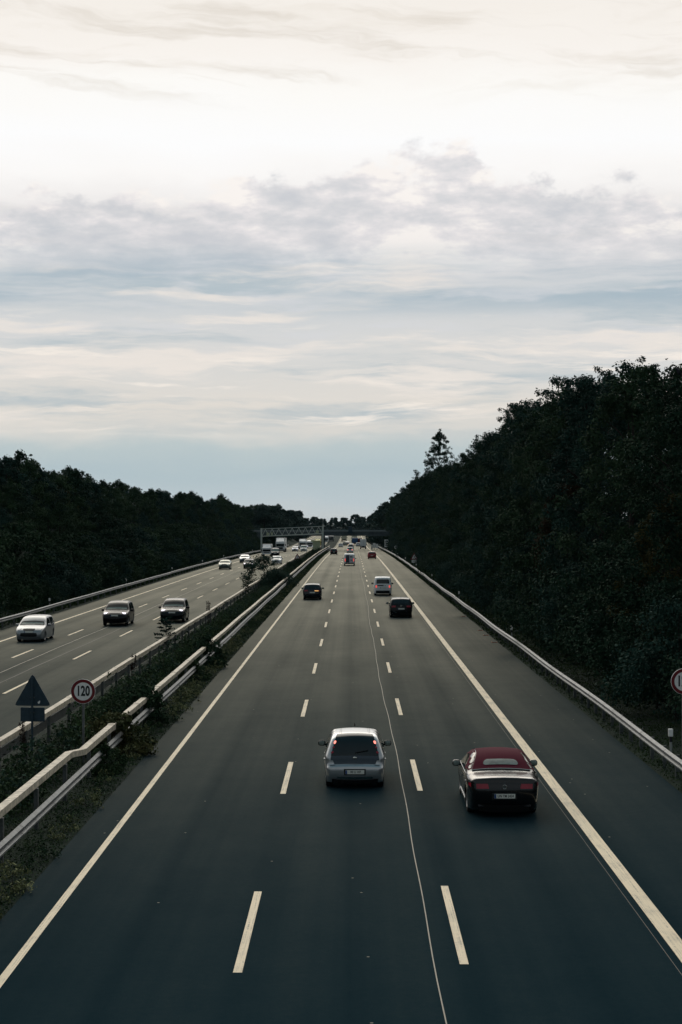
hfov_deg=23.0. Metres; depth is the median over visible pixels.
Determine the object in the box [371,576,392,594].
van
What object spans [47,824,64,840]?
weed
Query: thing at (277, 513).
tree
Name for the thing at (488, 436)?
tree
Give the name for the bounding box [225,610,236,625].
weed
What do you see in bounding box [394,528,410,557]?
shrub
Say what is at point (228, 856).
road
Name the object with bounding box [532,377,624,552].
tree
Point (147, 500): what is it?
tree
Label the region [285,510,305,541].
tree
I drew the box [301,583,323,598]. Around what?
car
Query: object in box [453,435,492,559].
tree
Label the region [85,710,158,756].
bush
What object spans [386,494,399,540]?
tree
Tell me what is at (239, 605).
weed
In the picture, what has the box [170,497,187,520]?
tree
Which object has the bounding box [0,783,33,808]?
weed
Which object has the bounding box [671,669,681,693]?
speed limit sign
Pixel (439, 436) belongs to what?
tree
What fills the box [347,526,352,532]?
bridge sign
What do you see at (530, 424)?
tree
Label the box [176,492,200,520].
tree
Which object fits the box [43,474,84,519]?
tree
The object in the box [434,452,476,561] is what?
tree
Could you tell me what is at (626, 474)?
tree
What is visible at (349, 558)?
van
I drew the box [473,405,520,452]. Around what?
tree
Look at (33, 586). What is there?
shrub
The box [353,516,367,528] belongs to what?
tree
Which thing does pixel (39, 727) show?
guardrail
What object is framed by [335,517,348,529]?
tree
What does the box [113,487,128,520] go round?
tree
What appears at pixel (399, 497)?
tree
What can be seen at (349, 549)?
car
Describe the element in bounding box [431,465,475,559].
tree
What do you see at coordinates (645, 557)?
tree
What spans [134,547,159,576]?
shrub
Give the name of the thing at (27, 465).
tree
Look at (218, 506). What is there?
tree
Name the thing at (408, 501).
tree
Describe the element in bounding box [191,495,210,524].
tree
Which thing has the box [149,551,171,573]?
shrub
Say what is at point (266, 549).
lorry
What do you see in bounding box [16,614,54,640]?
car
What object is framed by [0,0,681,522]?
sky
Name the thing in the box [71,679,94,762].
speed limit sign
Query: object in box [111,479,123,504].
tree
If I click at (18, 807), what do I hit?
weed
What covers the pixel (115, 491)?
tree
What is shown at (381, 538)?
tree
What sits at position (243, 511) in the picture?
tree
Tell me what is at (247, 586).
sapling
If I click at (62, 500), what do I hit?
tree
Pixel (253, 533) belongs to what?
shrub
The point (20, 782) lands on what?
weed
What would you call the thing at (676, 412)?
tree
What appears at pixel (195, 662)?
bush
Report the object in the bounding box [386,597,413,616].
car
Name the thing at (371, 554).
car
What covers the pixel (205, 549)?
shrub
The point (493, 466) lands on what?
tree
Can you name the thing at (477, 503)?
tree
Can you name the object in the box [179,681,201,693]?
weed
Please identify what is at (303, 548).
van
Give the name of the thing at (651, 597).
shrub
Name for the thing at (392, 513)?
tree
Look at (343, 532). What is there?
road bridge
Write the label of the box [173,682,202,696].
weed
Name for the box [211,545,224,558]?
shrub
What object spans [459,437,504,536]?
tree
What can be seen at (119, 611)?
car
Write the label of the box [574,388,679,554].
tree
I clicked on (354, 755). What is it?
car
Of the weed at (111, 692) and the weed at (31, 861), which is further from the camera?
the weed at (111, 692)
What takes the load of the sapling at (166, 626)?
on the ground at (648, 714)
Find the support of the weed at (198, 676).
on the ground at (648, 714)
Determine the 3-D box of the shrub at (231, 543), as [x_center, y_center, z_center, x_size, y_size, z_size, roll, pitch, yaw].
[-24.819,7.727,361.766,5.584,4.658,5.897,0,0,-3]
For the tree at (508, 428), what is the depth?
187.03 m
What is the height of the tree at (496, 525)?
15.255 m
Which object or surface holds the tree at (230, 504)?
on the ground at (648, 714)
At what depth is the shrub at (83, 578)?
160.31 m
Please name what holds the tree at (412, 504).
on the ground at (648, 714)
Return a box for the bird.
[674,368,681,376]
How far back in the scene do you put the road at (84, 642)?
106.80 m
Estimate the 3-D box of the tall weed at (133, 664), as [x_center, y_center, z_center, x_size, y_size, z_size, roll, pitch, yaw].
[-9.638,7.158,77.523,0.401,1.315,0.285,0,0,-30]
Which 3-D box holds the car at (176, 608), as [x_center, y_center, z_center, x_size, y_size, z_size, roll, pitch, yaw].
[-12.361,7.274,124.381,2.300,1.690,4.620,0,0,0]
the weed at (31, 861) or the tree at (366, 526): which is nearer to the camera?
the weed at (31, 861)
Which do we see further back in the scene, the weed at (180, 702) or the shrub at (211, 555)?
the shrub at (211, 555)
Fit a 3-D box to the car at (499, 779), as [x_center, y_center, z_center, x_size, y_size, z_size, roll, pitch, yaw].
[4.079,6.904,43.894,2.259,1.446,4.844,0,0,0]
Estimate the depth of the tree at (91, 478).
252.31 m
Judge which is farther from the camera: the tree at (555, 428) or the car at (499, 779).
the tree at (555, 428)
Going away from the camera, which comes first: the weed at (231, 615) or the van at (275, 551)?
the weed at (231, 615)
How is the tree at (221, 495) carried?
on the ground at (648, 714)
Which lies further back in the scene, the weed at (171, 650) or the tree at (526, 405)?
the tree at (526, 405)
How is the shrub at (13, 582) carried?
on the ground at (648, 714)
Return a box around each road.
[0,536,327,757]
[0,536,681,1023]
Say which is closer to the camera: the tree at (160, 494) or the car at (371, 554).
the tree at (160, 494)
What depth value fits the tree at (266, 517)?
552.73 m
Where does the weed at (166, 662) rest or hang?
on the ground at (648, 714)
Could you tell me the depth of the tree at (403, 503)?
410.28 m
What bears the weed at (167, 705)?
on the ground at (648, 714)
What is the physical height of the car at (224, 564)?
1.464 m
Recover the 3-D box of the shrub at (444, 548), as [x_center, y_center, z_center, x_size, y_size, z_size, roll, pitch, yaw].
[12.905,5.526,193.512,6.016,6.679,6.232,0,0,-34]
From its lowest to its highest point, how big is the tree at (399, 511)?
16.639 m
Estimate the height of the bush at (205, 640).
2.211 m
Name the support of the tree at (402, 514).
on the ground at (648, 714)
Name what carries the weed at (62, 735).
on the ground at (648, 714)
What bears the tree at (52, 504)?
on the ground at (648, 714)
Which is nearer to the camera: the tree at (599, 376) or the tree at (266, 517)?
the tree at (599, 376)
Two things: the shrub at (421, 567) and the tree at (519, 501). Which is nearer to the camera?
the tree at (519, 501)
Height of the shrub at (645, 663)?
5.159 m
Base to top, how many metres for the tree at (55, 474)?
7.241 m
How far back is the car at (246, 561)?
266.48 m
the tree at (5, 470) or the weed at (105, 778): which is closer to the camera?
the weed at (105, 778)
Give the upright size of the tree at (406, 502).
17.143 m
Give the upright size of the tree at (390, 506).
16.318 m
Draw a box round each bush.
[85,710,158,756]
[91,742,128,774]
[115,682,172,726]
[178,659,212,680]
[186,634,227,667]
[240,554,284,587]
[259,567,290,587]
[279,570,299,585]
[283,562,295,569]
[292,558,302,565]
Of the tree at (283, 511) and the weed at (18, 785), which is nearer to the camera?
the weed at (18, 785)
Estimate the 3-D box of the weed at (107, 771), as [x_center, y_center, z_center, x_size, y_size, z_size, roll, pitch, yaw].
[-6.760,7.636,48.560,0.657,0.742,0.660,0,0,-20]
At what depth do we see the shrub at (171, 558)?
242.72 m
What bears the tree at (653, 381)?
on the ground at (648, 714)
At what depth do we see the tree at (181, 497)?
350.15 m
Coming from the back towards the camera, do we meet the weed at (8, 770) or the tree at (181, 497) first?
the tree at (181, 497)
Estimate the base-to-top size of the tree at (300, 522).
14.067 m
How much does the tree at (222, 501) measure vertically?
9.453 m
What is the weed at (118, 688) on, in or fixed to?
on the ground at (648, 714)
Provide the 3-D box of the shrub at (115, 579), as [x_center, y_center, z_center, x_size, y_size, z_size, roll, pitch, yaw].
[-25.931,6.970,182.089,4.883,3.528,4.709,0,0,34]
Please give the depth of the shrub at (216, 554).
319.65 m
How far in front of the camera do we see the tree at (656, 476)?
70.44 m
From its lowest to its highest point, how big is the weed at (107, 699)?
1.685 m
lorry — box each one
[261,544,272,555]
[276,538,286,551]
[298,539,306,548]
[307,540,312,547]
[351,538,357,543]
[359,539,366,548]
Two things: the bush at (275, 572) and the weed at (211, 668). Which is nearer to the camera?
the weed at (211, 668)
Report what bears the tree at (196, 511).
on the ground at (648, 714)
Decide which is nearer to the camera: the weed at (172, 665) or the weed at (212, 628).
the weed at (172, 665)
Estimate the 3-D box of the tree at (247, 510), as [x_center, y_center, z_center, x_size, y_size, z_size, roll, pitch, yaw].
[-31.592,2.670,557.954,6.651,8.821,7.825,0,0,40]
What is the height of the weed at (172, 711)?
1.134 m
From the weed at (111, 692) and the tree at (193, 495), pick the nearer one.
the weed at (111, 692)
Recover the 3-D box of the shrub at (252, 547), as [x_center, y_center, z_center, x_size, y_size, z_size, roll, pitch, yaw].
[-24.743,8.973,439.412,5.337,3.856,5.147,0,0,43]
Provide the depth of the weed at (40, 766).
47.10 m
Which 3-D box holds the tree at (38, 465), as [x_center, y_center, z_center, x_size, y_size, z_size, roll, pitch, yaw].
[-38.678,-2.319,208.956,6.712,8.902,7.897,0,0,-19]
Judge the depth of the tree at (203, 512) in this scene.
388.28 m
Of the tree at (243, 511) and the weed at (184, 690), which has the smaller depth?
the weed at (184, 690)
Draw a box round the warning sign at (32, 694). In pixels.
[15,675,49,755]
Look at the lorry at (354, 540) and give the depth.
678.41 m
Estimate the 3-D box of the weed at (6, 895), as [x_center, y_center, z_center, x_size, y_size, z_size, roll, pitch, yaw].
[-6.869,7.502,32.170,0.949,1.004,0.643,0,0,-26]
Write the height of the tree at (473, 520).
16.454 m
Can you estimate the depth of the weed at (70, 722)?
53.46 m
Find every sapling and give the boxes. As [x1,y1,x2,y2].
[154,616,176,647]
[241,579,252,594]
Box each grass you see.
[0,549,259,627]
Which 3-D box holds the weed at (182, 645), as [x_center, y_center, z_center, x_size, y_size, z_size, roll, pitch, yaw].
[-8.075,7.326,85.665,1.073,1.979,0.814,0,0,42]
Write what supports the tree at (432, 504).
on the ground at (648, 714)
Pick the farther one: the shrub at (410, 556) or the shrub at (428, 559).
the shrub at (410, 556)
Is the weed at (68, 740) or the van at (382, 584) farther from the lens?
the van at (382, 584)
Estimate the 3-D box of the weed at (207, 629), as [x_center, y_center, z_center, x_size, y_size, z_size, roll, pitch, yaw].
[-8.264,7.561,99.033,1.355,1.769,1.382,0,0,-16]
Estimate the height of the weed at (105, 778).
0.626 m
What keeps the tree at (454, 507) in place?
on the ground at (648, 714)
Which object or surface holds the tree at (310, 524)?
on the ground at (648, 714)
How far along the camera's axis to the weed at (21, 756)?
45.09 m
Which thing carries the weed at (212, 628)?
on the ground at (648, 714)
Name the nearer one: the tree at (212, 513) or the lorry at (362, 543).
the tree at (212, 513)
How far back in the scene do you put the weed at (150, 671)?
71.22 m
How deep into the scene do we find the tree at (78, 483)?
210.43 m
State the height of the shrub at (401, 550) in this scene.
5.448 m
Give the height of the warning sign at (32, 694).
3.083 m
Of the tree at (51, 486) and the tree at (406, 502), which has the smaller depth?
the tree at (51, 486)
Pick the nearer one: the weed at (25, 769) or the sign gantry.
the weed at (25, 769)
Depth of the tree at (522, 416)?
136.08 m
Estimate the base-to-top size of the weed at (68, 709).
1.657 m
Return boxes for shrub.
[0,572,38,609]
[0,587,5,616]
[11,573,44,607]
[52,563,92,597]
[65,561,102,592]
[93,561,128,588]
[104,549,132,583]
[112,557,144,582]
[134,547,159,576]
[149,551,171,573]
[163,552,183,570]
[178,549,189,567]
[186,539,205,562]
[197,543,211,562]
[200,550,214,560]
[203,543,220,559]
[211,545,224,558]
[222,537,238,555]
[223,545,233,555]
[226,539,242,554]
[240,540,250,550]
[245,539,258,551]
[246,529,259,538]
[257,540,265,549]
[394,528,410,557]
[396,537,411,557]
[400,533,412,558]
[405,534,424,562]
[414,536,427,563]
[415,544,437,574]
[417,543,454,580]
[429,534,463,583]
[446,544,506,613]
[560,591,652,683]
[571,561,680,685]
[584,577,681,696]
[594,583,681,709]
[599,593,681,723]
[654,627,681,727]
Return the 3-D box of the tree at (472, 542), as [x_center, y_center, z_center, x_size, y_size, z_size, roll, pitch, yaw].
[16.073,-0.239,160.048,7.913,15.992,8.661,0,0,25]
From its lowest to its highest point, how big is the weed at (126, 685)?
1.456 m
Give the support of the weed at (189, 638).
on the ground at (648, 714)
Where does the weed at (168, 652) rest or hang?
on the ground at (648, 714)
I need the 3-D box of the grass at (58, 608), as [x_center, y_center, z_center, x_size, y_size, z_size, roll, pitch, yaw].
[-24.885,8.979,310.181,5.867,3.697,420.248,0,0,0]
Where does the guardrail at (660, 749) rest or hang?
on the ground at (648, 714)
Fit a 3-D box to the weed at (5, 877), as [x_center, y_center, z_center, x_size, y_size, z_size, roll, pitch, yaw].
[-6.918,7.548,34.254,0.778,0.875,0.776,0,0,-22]
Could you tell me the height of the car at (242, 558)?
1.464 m
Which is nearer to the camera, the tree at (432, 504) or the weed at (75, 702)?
the weed at (75, 702)
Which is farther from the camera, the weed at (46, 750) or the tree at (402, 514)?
the tree at (402, 514)
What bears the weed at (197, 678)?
on the ground at (648, 714)
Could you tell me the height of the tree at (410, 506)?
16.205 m
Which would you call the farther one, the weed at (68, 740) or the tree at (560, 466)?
the tree at (560, 466)
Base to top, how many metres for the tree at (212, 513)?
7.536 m
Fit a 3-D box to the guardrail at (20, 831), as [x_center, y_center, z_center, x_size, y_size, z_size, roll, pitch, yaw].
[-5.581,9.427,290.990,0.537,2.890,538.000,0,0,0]
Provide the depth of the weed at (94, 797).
43.09 m
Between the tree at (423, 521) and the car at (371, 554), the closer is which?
the tree at (423, 521)
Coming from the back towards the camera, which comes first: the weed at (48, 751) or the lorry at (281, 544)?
the lorry at (281, 544)
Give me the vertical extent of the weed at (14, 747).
1.719 m
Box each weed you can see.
[0,747,48,789]
[0,758,47,797]
[0,768,32,814]
[0,781,30,817]
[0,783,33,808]
[0,785,26,815]
[0,859,20,881]
[0,862,36,895]
[0,879,10,902]
[1,743,45,806]
[1,802,9,834]
[5,734,50,773]
[9,762,37,777]
[14,740,51,792]
[16,752,56,781]
[18,721,29,758]
[18,754,61,782]
[19,853,34,871]
[26,743,60,763]
[27,839,61,861]
[29,760,44,798]
[35,722,77,760]
[36,747,58,773]
[37,748,75,777]
[39,744,63,761]
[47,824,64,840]
[49,737,83,765]
[53,723,93,759]
[54,802,76,824]
[55,707,79,744]
[55,814,80,832]
[64,701,88,736]
[67,704,88,747]
[69,789,103,807]
[72,704,104,731]
[72,708,95,745]
[80,700,117,719]
[80,767,116,788]
[94,769,113,781]
[97,691,126,712]
[97,692,134,714]
[98,763,118,775]
[101,671,122,709]
[104,689,127,711]
[112,673,140,699]
[118,676,137,700]
[120,679,151,698]
[123,744,138,759]
[127,664,159,686]
[130,654,136,679]
[132,664,164,688]
[140,655,157,683]
[151,651,175,670]
[151,722,166,732]
[153,660,172,677]
[155,646,173,676]
[155,665,171,676]
[160,641,176,671]
[160,706,183,720]
[163,648,189,663]
[164,643,180,670]
[164,706,181,721]
[165,697,194,711]
[168,687,200,703]
[172,697,190,707]
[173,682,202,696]
[174,635,189,659]
[174,687,195,698]
[177,636,189,660]
[179,634,192,658]
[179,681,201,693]
[181,631,193,648]
[186,673,205,683]
[187,675,205,685]
[188,670,208,680]
[193,625,212,638]
[203,664,217,672]
[205,625,219,636]
[206,601,209,623]
[211,623,224,636]
[213,608,224,627]
[215,611,225,632]
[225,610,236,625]
[228,634,241,644]
[230,603,244,617]
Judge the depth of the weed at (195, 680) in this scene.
75.01 m
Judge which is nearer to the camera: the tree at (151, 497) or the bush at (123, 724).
the bush at (123, 724)
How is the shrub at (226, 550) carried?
on the ground at (648, 714)
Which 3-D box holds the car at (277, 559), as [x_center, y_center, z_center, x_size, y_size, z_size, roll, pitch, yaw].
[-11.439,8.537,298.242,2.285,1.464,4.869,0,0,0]
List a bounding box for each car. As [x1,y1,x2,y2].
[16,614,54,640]
[102,600,134,625]
[159,598,189,621]
[218,560,231,568]
[239,555,250,562]
[242,559,253,568]
[270,556,282,563]
[292,546,298,550]
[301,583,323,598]
[318,723,390,785]
[330,549,337,554]
[347,547,352,552]
[368,551,375,558]
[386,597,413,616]
[452,747,538,812]
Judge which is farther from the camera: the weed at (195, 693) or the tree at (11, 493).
the tree at (11, 493)
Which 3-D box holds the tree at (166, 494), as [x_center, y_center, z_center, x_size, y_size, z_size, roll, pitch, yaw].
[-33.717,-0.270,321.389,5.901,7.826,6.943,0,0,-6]
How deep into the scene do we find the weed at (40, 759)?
46.54 m
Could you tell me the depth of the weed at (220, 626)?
104.58 m
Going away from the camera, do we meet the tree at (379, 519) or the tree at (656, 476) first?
the tree at (656, 476)
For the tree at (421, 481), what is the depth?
289.13 m
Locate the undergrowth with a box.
[0,551,328,918]
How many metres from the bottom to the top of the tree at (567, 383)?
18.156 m
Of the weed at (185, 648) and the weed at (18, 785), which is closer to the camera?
the weed at (18, 785)
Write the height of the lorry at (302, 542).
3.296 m
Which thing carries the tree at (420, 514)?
on the ground at (648, 714)
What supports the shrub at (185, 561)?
on the ground at (648, 714)
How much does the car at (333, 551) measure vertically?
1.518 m
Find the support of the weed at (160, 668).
on the ground at (648, 714)
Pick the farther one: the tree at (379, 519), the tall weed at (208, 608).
the tree at (379, 519)
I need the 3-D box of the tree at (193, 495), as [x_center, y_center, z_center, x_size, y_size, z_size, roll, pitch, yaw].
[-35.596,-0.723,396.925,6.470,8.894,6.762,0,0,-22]
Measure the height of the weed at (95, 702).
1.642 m
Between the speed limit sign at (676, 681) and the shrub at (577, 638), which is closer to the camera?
the speed limit sign at (676, 681)
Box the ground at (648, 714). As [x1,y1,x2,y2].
[0,524,681,919]
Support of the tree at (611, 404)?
on the ground at (648, 714)
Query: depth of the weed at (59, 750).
49.33 m
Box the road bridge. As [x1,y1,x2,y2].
[250,528,393,549]
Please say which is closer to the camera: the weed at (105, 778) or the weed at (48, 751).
the weed at (105, 778)
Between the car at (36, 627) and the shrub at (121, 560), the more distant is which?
the shrub at (121, 560)
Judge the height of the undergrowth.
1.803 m
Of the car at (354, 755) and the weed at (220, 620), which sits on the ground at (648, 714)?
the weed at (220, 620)
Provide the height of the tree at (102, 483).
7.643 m
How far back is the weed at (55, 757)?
48.51 m
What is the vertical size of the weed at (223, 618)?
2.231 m
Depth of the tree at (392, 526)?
424.72 m
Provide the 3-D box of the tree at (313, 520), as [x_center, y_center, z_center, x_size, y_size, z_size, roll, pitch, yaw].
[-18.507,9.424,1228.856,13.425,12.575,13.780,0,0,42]
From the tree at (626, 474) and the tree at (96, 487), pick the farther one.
the tree at (96, 487)
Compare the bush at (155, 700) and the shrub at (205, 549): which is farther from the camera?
the shrub at (205, 549)
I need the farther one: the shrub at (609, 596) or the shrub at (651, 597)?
the shrub at (609, 596)
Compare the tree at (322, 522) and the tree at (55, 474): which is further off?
the tree at (322, 522)
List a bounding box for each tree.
[0,449,42,506]
[0,454,34,519]
[0,480,37,542]
[3,460,55,528]
[23,468,68,529]
[28,458,58,506]
[28,476,60,530]
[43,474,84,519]
[44,471,69,520]
[49,472,72,499]
[57,468,106,532]
[62,465,89,500]
[82,474,93,481]
[89,480,103,518]
[92,479,120,518]
[110,488,130,517]
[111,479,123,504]
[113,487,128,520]
[120,482,129,496]
[122,487,150,524]
[124,493,150,524]
[143,488,168,522]
[151,488,167,509]
[160,490,178,522]
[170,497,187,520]
[174,491,193,518]
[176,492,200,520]
[187,496,199,514]
[188,490,205,510]
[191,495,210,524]
[194,495,205,517]
[194,501,213,517]
[209,498,224,524]
[211,501,224,523]
[212,497,234,521]
[216,493,228,511]
[221,498,234,517]
[232,503,243,525]
[238,508,246,523]
[243,507,253,528]
[249,506,288,546]
[260,505,287,541]
[269,505,290,528]
[277,505,293,529]
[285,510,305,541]
[294,513,309,538]
[305,518,311,529]
[307,516,319,529]
[313,518,329,529]
[328,517,339,529]
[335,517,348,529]
[346,514,364,529]
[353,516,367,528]
[363,505,386,544]
[369,501,389,546]
[379,494,396,540]
[380,498,394,525]
[383,500,392,526]
[385,493,397,538]
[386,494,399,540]
[389,493,404,537]
[390,487,405,540]
[395,485,409,539]
[395,487,408,534]
[396,428,454,541]
[397,476,418,536]
[397,480,417,544]
[398,480,415,526]
[399,482,412,536]
[404,477,422,538]
[407,479,420,528]
[409,476,434,537]
[410,472,435,548]
[411,467,445,548]
[424,464,455,554]
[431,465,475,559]
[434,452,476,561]
[448,430,502,566]
[448,449,488,549]
[452,451,489,532]
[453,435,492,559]
[456,433,491,542]
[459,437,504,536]
[460,430,510,551]
[464,425,532,550]
[466,402,554,577]
[468,428,513,547]
[469,398,552,569]
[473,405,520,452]
[477,406,531,546]
[478,409,554,579]
[486,410,571,576]
[489,401,574,574]
[496,417,512,436]
[498,396,613,560]
[499,380,621,595]
[499,389,621,590]
[525,376,575,513]
[529,370,656,614]
[530,373,622,585]
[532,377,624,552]
[534,369,617,501]
[542,356,669,558]
[550,363,680,621]
[572,362,681,631]
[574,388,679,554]
[597,396,681,625]
[600,369,681,644]
[604,364,681,516]
[606,492,681,672]
[609,386,681,641]
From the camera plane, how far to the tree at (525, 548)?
110.64 m
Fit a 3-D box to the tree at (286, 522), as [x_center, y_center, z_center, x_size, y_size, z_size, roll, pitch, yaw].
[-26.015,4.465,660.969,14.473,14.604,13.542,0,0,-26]
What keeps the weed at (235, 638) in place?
on the ground at (648, 714)
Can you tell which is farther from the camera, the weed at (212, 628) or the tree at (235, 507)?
the tree at (235, 507)
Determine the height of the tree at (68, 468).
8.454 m
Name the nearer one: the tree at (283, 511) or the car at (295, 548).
the car at (295, 548)
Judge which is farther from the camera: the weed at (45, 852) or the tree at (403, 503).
the tree at (403, 503)
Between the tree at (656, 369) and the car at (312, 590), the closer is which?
the tree at (656, 369)
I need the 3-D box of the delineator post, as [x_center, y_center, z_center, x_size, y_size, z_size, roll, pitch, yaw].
[9.941,7.189,50.393,0.140,1.320,0.090,-1,0,0]
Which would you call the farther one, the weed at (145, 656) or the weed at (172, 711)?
the weed at (145, 656)
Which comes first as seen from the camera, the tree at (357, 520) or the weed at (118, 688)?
the weed at (118, 688)
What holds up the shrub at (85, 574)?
on the ground at (648, 714)
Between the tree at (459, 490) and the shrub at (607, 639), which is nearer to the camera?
the shrub at (607, 639)
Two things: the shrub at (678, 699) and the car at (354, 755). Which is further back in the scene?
the shrub at (678, 699)
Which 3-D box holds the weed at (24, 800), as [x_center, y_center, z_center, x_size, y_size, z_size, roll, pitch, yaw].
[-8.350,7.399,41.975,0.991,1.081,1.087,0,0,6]
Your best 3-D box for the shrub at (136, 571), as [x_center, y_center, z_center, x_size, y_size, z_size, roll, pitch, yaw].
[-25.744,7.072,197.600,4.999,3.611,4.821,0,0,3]
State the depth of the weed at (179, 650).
82.71 m
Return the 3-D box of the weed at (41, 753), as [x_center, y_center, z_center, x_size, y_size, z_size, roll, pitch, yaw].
[-8.190,7.075,44.642,1.072,1.979,0.814,0,0,18]
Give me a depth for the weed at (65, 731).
51.32 m
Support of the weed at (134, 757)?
on the ground at (648, 714)
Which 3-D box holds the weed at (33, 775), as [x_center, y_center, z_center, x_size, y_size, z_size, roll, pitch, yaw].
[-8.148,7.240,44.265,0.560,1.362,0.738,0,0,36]
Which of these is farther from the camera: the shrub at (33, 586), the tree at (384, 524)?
the tree at (384, 524)
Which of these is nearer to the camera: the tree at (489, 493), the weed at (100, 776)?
the weed at (100, 776)
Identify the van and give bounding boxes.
[271,548,279,555]
[300,545,306,551]
[342,553,355,565]
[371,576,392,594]
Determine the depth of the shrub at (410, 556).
277.35 m
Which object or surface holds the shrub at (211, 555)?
on the ground at (648, 714)
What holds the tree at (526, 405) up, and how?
on the ground at (648, 714)
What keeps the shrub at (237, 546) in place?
on the ground at (648, 714)
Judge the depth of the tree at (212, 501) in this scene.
422.69 m
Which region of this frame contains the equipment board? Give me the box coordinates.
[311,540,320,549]
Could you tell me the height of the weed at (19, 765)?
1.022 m
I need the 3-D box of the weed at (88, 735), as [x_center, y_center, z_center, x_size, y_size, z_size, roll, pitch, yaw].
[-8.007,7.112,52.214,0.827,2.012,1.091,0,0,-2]
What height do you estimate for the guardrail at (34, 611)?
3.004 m
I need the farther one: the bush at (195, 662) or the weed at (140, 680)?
the bush at (195, 662)
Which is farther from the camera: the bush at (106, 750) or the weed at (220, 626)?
the weed at (220, 626)
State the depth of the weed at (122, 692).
61.04 m
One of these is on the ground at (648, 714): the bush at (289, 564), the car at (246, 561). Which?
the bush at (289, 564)
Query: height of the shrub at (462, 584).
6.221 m
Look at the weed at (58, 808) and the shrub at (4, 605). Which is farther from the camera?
the shrub at (4, 605)
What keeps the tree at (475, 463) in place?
on the ground at (648, 714)
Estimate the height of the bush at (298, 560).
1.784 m
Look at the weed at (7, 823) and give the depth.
38.80 m
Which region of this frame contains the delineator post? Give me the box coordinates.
[668,729,672,765]
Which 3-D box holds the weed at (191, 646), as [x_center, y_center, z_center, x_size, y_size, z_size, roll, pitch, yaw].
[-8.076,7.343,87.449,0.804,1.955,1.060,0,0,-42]
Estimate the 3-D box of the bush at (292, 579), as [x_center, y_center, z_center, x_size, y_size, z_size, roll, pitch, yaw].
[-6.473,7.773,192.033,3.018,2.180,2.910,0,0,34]
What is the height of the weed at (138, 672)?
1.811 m
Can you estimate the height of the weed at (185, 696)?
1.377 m
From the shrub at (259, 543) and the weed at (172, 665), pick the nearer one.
the weed at (172, 665)
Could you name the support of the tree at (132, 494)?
on the ground at (648, 714)
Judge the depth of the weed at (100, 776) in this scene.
46.44 m
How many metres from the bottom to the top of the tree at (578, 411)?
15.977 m
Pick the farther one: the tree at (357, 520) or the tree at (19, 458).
the tree at (357, 520)
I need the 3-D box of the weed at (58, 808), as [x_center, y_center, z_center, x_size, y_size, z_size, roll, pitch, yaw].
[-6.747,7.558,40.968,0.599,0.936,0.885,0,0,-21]
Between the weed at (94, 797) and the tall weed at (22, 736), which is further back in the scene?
the tall weed at (22, 736)
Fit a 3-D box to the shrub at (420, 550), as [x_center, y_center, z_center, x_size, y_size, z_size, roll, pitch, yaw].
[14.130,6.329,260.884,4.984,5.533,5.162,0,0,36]
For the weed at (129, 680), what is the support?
on the ground at (648, 714)
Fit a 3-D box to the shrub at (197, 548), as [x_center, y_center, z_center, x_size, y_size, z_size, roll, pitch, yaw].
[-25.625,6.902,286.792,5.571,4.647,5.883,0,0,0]
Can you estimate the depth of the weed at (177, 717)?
61.80 m
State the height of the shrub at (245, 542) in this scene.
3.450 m
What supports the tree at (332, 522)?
on the ground at (648, 714)
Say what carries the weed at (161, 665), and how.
on the ground at (648, 714)
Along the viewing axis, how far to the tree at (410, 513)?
344.55 m
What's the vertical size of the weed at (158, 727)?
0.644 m
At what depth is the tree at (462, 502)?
178.93 m
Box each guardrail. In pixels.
[0,545,287,627]
[0,546,320,776]
[0,546,329,863]
[378,546,681,778]
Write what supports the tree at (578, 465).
on the ground at (648, 714)
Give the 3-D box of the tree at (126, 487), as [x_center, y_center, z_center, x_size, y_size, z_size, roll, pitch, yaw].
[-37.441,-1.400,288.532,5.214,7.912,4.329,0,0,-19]
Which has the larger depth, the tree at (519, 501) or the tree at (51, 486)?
the tree at (51, 486)
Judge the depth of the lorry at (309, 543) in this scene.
578.02 m
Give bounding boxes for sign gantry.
[261,526,323,552]
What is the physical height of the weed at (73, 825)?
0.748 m
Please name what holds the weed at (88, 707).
on the ground at (648, 714)
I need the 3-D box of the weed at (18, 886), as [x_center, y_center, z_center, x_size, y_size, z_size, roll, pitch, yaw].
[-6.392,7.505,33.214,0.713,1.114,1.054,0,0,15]
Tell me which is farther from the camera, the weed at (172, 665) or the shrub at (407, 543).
the shrub at (407, 543)
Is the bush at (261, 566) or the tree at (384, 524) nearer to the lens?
the bush at (261, 566)
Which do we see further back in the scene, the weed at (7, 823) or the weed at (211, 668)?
the weed at (211, 668)

